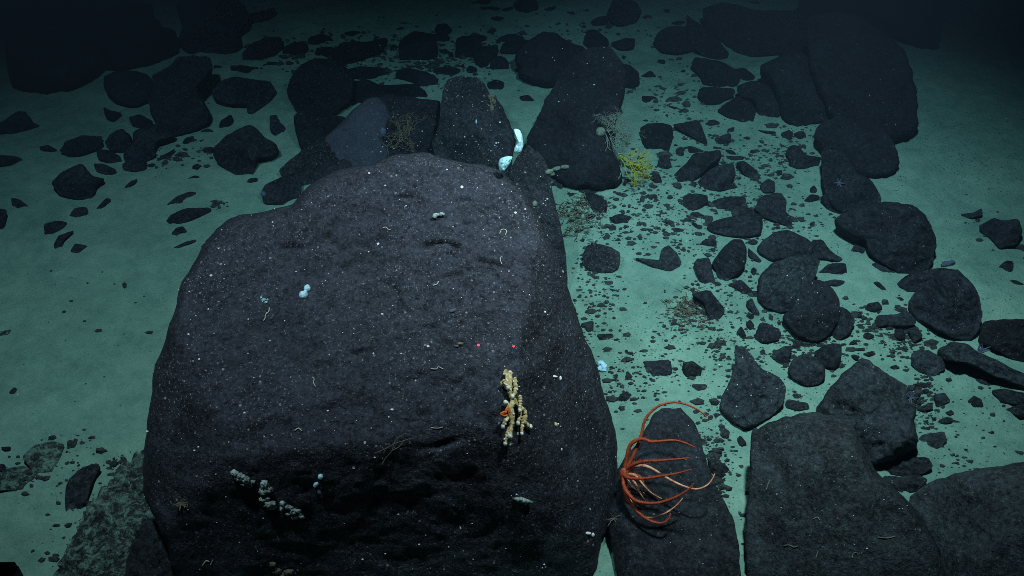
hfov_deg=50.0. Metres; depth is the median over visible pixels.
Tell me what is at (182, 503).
crinoid
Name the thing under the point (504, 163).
sponge
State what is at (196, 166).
stone
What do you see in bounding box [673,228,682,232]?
stone
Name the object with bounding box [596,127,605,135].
sponge
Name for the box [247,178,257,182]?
stone
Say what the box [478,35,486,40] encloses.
stone
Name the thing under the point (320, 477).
sponge
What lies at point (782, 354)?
rock
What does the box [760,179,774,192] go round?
stone
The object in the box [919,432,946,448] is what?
rock
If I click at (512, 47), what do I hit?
rock
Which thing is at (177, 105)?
boulder
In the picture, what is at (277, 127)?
stone
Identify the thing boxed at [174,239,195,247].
stone
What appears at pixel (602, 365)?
sponge
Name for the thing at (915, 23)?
boulder
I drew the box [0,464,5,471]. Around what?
stone
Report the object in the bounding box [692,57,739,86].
rock
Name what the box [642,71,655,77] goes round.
stone
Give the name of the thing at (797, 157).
rock
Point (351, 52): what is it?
rock
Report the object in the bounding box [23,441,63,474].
rock
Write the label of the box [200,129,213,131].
stone
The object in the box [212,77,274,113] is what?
rock
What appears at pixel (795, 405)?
stone
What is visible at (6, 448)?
stone
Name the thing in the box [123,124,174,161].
rock
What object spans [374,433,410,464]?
hydroid
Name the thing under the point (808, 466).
boulder
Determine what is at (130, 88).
rock
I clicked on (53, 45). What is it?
boulder
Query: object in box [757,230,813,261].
rock
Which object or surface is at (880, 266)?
stone
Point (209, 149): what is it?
stone
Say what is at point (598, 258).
rock
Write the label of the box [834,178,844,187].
sea star
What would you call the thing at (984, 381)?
stone
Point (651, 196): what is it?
stone
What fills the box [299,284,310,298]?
sponge
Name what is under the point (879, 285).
stone
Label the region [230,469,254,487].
sponge
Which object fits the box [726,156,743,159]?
stone
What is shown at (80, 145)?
rock
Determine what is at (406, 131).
hydroid
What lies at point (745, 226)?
rock
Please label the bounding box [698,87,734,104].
rock
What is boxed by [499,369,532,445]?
branching coral
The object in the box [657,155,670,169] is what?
stone
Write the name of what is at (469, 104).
boulder
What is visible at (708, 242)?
stone
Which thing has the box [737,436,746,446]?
stone
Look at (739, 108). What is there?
rock
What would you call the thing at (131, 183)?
stone
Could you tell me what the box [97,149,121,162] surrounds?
rock
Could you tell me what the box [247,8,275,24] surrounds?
rock
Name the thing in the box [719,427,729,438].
stone
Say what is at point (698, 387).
stone
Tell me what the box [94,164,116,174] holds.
stone
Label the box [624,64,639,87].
rock
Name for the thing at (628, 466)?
sea star
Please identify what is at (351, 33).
stone
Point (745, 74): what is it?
stone
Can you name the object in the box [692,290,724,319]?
rock
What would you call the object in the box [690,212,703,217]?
stone
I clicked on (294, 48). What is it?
rock
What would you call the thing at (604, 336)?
stone
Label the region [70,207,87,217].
stone
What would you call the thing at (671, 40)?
rock
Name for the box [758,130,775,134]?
stone
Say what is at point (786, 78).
boulder
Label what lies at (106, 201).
stone
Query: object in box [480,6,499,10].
stone
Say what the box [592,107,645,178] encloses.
sea fan
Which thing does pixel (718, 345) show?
gravel
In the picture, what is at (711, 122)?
stone
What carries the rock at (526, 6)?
on the seabed
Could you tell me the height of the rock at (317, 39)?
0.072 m
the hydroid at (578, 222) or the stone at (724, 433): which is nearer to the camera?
the stone at (724, 433)
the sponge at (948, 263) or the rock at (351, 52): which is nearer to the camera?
the sponge at (948, 263)
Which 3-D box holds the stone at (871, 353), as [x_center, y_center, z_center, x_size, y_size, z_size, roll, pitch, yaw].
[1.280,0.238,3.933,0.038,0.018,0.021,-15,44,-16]
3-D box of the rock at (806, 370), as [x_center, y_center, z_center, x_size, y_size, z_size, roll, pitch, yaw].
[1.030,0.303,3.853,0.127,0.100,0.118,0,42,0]
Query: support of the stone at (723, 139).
on the seabed
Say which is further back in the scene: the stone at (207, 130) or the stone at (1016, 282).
the stone at (207, 130)
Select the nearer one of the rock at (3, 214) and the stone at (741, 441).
the stone at (741, 441)
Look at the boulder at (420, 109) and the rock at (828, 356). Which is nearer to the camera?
the rock at (828, 356)
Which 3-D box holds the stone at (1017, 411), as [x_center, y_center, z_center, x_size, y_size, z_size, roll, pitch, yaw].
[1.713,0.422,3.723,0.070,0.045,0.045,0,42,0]
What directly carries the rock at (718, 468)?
on the seabed
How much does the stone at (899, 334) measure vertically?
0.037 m
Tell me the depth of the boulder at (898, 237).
4.25 m
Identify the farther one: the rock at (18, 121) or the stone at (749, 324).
the rock at (18, 121)
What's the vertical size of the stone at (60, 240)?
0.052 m
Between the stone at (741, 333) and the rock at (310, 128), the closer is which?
the stone at (741, 333)
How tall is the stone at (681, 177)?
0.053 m
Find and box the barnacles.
[146,48,915,569]
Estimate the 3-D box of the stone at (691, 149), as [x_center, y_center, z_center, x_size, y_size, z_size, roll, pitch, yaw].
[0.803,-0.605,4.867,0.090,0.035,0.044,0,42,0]
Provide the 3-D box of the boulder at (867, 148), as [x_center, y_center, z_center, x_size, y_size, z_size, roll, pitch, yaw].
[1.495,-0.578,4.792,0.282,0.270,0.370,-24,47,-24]
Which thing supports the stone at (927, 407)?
on the seabed
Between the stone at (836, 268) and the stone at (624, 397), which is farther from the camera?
the stone at (836, 268)
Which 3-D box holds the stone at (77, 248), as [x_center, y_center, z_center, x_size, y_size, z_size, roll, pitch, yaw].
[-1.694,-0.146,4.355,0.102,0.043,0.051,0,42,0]
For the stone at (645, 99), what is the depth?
5.16 m
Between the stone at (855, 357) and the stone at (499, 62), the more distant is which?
the stone at (499, 62)
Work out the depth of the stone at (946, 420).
3.69 m
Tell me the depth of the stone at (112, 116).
5.05 m
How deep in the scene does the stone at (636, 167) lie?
4.74 m
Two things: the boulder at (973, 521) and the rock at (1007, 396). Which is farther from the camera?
the rock at (1007, 396)
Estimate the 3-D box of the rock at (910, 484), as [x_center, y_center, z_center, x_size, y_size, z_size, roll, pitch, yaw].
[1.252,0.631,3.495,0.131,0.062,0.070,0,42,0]
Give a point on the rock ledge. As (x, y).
(117, 512)
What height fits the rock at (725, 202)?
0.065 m
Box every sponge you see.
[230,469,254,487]
[259,480,276,509]
[269,562,293,575]
[279,501,304,519]
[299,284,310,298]
[313,474,322,487]
[379,127,385,135]
[432,212,444,217]
[487,94,496,110]
[498,156,511,172]
[513,497,532,504]
[514,129,522,152]
[545,165,568,175]
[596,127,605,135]
[596,360,607,371]
[941,260,955,266]
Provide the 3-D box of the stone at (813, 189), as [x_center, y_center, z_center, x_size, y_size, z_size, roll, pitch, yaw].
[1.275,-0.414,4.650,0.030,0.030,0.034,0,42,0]
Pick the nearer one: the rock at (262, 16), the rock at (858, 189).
the rock at (858, 189)
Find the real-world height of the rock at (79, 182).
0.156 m
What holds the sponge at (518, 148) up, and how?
on the boulder at (439, 488)
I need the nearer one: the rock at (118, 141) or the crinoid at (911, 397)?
the crinoid at (911, 397)
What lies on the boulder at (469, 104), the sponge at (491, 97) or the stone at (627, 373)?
the sponge at (491, 97)
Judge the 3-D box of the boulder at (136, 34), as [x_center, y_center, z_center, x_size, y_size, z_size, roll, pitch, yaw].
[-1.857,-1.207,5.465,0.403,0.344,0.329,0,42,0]
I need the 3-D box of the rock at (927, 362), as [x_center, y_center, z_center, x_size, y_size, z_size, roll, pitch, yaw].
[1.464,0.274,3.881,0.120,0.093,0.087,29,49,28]
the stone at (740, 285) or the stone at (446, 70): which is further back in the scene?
the stone at (446, 70)
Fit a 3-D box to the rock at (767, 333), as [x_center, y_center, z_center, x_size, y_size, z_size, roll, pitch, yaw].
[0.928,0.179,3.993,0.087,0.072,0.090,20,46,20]
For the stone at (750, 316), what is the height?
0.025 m
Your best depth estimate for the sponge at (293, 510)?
3.06 m
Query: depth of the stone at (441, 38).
5.58 m
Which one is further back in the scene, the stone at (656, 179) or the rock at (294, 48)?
the rock at (294, 48)
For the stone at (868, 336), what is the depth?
3.99 m
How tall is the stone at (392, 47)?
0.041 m
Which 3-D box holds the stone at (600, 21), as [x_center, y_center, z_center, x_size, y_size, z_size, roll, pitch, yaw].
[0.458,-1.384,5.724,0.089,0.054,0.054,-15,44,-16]
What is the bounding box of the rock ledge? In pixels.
[53,449,174,575]
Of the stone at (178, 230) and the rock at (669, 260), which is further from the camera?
the stone at (178, 230)
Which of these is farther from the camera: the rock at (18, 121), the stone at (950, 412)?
the rock at (18, 121)
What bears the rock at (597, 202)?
on the seabed
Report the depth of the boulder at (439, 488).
3.15 m
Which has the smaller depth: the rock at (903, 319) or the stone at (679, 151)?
the rock at (903, 319)
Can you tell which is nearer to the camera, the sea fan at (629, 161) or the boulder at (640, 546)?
the boulder at (640, 546)
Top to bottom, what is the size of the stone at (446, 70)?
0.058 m
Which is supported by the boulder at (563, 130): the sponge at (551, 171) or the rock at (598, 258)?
the sponge at (551, 171)
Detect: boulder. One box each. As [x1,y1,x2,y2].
[5,0,106,92]
[98,0,178,70]
[143,152,617,575]
[148,55,212,135]
[176,0,247,54]
[279,133,351,185]
[287,58,353,114]
[375,93,440,156]
[432,75,515,176]
[515,31,584,87]
[526,46,625,189]
[607,408,740,575]
[702,2,809,56]
[719,345,785,428]
[745,412,944,575]
[757,254,819,312]
[760,52,829,126]
[782,280,839,342]
[797,0,943,49]
[805,11,918,141]
[814,116,899,176]
[816,358,918,464]
[834,201,936,273]
[908,269,982,340]
[909,462,1023,575]
[978,319,1023,361]
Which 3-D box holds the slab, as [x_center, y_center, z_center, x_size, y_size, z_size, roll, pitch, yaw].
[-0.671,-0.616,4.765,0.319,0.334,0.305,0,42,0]
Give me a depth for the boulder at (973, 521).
3.22 m
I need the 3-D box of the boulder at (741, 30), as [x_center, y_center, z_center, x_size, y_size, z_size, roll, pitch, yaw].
[1.253,-1.259,5.550,0.616,0.275,0.274,10,43,10]
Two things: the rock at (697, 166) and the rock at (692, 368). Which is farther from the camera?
the rock at (697, 166)
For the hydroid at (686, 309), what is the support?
on the seabed
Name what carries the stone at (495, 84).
on the seabed
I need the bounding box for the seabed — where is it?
[0,0,1023,575]
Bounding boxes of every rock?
[0,111,38,134]
[0,155,21,166]
[0,209,6,228]
[0,466,34,491]
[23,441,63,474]
[52,164,103,199]
[60,135,103,156]
[65,464,99,511]
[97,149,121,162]
[103,70,153,107]
[105,129,131,152]
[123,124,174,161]
[124,519,173,575]
[166,207,210,223]
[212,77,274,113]
[213,125,278,174]
[242,37,282,59]
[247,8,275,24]
[262,176,301,204]
[282,41,307,55]
[294,112,344,150]
[308,34,332,44]
[315,47,334,57]
[332,38,387,63]
[349,66,390,79]
[353,80,426,102]
[395,68,437,86]
[398,31,437,60]
[455,35,480,57]
[472,44,498,67]
[500,39,527,53]
[508,145,567,283]
[514,0,538,12]
[583,244,619,272]
[584,29,608,47]
[585,192,607,212]
[608,0,641,26]
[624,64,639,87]
[635,245,680,270]
[640,123,672,150]
[644,360,671,376]
[654,26,693,54]
[673,120,706,143]
[674,150,721,181]
[682,361,701,376]
[683,193,707,210]
[686,15,728,59]
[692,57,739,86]
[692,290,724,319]
[694,257,714,283]
[697,163,736,190]
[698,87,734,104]
[707,214,762,237]
[708,458,729,478]
[712,196,745,208]
[712,239,746,280]
[718,96,755,121]
[737,81,780,117]
[754,193,791,226]
[754,323,780,342]
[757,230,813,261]
[772,346,791,363]
[786,145,820,168]
[788,355,824,385]
[812,240,841,261]
[814,343,841,369]
[821,148,880,212]
[821,194,867,213]
[829,307,854,339]
[874,310,915,327]
[878,457,932,475]
[883,475,926,492]
[897,268,947,291]
[911,350,944,375]
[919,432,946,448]
[937,342,1023,388]
[979,218,1021,248]
[992,388,1023,404]
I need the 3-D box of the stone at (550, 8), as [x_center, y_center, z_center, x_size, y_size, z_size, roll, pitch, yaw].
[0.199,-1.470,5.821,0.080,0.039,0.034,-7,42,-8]
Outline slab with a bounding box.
[324,97,390,166]
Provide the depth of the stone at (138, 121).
5.01 m
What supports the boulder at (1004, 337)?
on the seabed
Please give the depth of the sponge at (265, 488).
3.04 m
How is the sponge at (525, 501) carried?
on the boulder at (439, 488)
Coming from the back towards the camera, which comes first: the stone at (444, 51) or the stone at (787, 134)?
the stone at (444, 51)
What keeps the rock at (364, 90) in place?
on the seabed
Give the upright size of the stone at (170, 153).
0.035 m
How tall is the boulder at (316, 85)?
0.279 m
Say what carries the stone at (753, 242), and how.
on the seabed
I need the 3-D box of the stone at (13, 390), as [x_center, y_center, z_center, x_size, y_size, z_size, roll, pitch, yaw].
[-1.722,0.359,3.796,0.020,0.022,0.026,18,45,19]
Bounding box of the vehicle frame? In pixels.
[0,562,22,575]
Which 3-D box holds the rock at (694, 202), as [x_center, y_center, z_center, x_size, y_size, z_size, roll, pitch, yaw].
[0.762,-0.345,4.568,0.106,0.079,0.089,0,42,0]
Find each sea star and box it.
[619,400,714,524]
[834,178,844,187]
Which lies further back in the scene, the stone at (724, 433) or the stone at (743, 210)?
the stone at (743, 210)
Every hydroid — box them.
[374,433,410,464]
[378,112,427,152]
[555,191,615,243]
[655,286,719,331]
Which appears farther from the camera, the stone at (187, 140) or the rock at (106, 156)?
the stone at (187, 140)
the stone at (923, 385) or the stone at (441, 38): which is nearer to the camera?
the stone at (923, 385)
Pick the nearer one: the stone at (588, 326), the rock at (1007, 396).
the rock at (1007, 396)
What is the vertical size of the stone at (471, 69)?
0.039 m
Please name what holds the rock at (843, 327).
on the seabed
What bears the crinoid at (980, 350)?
on the rock at (964, 354)
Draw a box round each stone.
[0,330,10,335]
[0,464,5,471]
[1,447,10,450]
[9,387,16,393]
[11,198,27,207]
[40,145,56,151]
[44,221,66,234]
[54,230,72,248]
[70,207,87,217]
[71,244,86,252]
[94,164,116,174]
[97,198,110,208]
[104,107,120,121]
[122,160,146,171]
[125,179,136,187]
[129,114,152,127]
[160,149,174,159]
[167,192,195,204]
[172,226,186,235]
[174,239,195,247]
[183,136,193,143]
[192,164,201,169]
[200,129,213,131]
[203,147,213,153]
[219,115,232,127]
[230,65,258,72]
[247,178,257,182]
[263,62,276,65]
[270,115,284,135]
[344,31,360,35]
[390,44,396,50]
[428,33,449,41]
[433,66,460,74]
[435,23,451,34]
[440,49,449,53]
[466,66,476,72]
[471,0,490,4]
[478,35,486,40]
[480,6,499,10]
[487,28,495,33]
[487,80,503,89]
[490,56,508,69]
[491,16,503,20]
[498,34,523,41]
[502,7,512,10]
[519,95,533,100]
[544,6,555,10]
[552,181,565,188]
[576,188,597,193]
[581,321,593,331]
[591,16,607,25]
[597,333,613,339]
[610,214,631,223]
[611,38,634,50]
[618,393,631,401]
[625,371,632,379]
[626,165,645,171]
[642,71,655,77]
[642,96,656,102]
[645,194,656,199]
[650,174,661,182]
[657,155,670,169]
[672,21,684,24]
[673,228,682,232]
[675,174,688,181]
[676,147,683,155]
[684,146,703,152]
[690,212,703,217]
[692,223,701,229]
[692,384,706,390]
[701,239,716,246]
[705,120,719,125]
[705,217,712,224]
[715,133,730,144]
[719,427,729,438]
[725,149,735,154]
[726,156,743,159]
[727,206,753,214]
[728,280,751,293]
[736,68,754,80]
[736,327,745,338]
[737,161,759,178]
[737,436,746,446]
[746,299,759,314]
[746,313,753,319]
[746,320,753,329]
[748,0,759,3]
[748,239,757,244]
[748,248,760,262]
[751,267,756,274]
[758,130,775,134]
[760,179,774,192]
[781,130,792,139]
[785,399,808,410]
[791,339,816,346]
[793,132,805,138]
[804,194,818,201]
[810,186,816,192]
[818,263,846,273]
[824,279,844,285]
[851,242,865,253]
[851,354,858,360]
[863,333,873,339]
[864,351,875,355]
[865,302,881,311]
[872,262,895,272]
[873,281,885,289]
[894,329,904,340]
[908,327,921,342]
[913,382,929,387]
[917,403,932,411]
[934,393,949,406]
[938,417,952,423]
[946,410,953,415]
[961,209,982,218]
[968,396,982,407]
[976,379,993,384]
[999,261,1013,271]
[1006,404,1023,417]
[1010,280,1023,284]
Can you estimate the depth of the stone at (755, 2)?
5.87 m
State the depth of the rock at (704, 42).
5.46 m
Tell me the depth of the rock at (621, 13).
5.70 m
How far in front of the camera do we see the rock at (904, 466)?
3.53 m
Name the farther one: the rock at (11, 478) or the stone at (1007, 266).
the stone at (1007, 266)
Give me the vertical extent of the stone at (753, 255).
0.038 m
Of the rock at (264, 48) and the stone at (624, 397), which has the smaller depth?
the stone at (624, 397)
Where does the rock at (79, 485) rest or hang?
on the seabed
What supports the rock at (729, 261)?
on the seabed
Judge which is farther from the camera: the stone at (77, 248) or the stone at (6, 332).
the stone at (77, 248)
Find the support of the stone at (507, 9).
on the seabed
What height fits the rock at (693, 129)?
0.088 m
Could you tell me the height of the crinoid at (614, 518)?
0.033 m
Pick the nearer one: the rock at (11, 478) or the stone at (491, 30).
the rock at (11, 478)
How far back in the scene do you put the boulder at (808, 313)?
3.97 m
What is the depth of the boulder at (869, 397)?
3.57 m
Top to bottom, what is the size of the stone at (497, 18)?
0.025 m
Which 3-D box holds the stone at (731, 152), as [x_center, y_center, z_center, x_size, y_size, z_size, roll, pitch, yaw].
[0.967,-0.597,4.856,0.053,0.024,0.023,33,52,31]
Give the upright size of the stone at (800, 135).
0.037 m
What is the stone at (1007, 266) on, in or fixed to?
on the seabed
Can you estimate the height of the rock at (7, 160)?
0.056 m
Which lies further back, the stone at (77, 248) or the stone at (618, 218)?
the stone at (618, 218)
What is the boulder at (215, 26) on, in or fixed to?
on the seabed
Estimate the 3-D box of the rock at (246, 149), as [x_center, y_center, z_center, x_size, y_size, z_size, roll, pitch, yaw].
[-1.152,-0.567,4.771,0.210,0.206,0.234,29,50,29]
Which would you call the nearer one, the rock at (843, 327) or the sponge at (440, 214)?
the sponge at (440, 214)
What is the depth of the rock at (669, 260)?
4.26 m
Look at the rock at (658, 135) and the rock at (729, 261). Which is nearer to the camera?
the rock at (729, 261)
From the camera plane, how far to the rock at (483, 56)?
5.41 m
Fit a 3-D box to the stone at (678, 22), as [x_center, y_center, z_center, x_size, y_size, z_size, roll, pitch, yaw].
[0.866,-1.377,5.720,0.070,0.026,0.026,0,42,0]
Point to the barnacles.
(478, 356)
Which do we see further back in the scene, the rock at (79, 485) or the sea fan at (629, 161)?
the sea fan at (629, 161)
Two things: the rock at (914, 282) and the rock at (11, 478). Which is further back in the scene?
the rock at (914, 282)
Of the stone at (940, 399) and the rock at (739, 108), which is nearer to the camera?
the stone at (940, 399)
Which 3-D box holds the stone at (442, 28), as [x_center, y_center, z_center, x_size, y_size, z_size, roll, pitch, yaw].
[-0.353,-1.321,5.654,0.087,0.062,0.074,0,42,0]
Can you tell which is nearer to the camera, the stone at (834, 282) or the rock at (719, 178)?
the stone at (834, 282)
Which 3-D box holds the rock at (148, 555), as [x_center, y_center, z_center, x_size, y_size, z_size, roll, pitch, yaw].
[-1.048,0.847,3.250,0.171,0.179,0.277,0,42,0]
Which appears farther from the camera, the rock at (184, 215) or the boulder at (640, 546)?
the rock at (184, 215)
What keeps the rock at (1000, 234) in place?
on the seabed
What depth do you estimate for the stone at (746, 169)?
4.71 m
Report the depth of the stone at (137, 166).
4.75 m
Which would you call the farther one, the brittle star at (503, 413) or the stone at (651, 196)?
the stone at (651, 196)
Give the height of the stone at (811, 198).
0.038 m
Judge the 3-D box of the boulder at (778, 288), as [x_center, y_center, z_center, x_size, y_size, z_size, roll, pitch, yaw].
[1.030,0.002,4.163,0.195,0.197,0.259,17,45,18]
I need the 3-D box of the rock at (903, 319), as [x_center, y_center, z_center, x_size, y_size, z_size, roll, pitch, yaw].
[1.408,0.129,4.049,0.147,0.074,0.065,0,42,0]
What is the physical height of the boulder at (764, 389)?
0.201 m
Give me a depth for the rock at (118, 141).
4.86 m
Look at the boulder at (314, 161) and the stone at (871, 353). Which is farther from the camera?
the boulder at (314, 161)
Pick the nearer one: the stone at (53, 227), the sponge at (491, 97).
the stone at (53, 227)
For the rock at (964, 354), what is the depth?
3.81 m
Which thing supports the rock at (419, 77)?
on the seabed
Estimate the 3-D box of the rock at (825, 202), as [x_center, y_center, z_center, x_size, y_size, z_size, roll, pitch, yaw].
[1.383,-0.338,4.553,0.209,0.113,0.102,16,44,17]
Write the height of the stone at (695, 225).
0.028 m
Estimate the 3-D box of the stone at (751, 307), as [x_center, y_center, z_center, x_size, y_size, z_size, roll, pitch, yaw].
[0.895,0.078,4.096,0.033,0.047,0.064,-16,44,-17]
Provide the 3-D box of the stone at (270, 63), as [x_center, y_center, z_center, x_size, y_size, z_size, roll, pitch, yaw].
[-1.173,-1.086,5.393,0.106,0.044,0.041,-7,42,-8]
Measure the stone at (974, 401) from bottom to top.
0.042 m
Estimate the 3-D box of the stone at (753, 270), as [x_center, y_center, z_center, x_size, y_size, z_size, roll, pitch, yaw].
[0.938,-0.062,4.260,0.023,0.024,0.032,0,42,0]
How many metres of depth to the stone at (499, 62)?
5.38 m
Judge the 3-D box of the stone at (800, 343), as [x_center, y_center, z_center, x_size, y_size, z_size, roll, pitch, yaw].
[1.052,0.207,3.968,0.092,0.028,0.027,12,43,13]
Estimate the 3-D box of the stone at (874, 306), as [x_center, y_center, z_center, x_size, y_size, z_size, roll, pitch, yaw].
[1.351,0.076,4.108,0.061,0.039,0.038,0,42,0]
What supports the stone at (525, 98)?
on the seabed
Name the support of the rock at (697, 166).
on the seabed
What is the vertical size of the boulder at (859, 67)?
0.539 m
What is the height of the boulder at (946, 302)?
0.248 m
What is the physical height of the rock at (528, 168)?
0.382 m
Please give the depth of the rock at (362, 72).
5.32 m
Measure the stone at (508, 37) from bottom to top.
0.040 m
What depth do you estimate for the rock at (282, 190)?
4.58 m
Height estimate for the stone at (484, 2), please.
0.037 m
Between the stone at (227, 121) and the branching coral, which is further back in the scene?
the stone at (227, 121)
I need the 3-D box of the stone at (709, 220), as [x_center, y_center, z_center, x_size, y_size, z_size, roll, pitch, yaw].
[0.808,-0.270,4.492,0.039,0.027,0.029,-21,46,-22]
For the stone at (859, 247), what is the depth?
4.34 m
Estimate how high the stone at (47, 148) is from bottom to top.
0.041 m
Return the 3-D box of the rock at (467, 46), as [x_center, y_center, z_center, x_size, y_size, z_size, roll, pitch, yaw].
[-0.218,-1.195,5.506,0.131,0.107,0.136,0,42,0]
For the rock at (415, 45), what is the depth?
5.42 m
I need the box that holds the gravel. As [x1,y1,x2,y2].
[6,9,1023,562]
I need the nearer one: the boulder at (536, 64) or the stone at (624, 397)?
the stone at (624, 397)
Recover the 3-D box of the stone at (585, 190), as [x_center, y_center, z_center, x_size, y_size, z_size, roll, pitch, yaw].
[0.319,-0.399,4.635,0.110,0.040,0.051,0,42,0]
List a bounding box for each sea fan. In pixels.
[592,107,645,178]
[610,138,652,188]
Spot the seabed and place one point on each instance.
(56, 364)
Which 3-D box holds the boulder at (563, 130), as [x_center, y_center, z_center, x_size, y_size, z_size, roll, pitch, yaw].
[0.280,-0.676,4.764,0.435,0.512,0.608,0,42,0]
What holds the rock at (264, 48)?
on the seabed
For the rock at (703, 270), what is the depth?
4.21 m
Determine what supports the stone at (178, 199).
on the seabed
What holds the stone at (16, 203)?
on the seabed
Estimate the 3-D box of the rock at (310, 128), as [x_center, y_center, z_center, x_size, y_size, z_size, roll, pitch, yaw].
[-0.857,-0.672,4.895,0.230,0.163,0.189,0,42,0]
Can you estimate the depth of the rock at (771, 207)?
4.49 m
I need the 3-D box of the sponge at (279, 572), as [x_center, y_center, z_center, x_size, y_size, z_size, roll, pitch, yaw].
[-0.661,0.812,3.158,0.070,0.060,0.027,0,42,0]
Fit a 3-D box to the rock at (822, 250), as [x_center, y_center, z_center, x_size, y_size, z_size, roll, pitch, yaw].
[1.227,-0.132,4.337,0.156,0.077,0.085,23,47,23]
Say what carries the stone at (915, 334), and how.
on the seabed
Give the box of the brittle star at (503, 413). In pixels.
[500,406,509,416]
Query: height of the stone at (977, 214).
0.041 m
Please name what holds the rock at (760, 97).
on the seabed
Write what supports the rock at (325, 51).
on the seabed
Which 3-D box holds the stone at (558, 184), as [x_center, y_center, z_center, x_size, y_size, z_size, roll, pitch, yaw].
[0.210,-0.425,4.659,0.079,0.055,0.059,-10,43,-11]
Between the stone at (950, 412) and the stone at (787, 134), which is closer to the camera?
the stone at (950, 412)
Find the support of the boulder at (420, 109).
on the seabed
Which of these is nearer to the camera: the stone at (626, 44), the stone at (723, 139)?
the stone at (723, 139)
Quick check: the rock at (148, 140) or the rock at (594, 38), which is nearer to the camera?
the rock at (148, 140)
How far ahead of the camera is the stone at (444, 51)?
5.49 m
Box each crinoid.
[172,494,187,511]
[606,513,621,524]
[907,391,917,402]
[976,344,990,354]
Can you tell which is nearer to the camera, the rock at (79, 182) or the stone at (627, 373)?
the stone at (627, 373)
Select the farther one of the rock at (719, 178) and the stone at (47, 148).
the stone at (47, 148)
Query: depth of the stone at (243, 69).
5.35 m

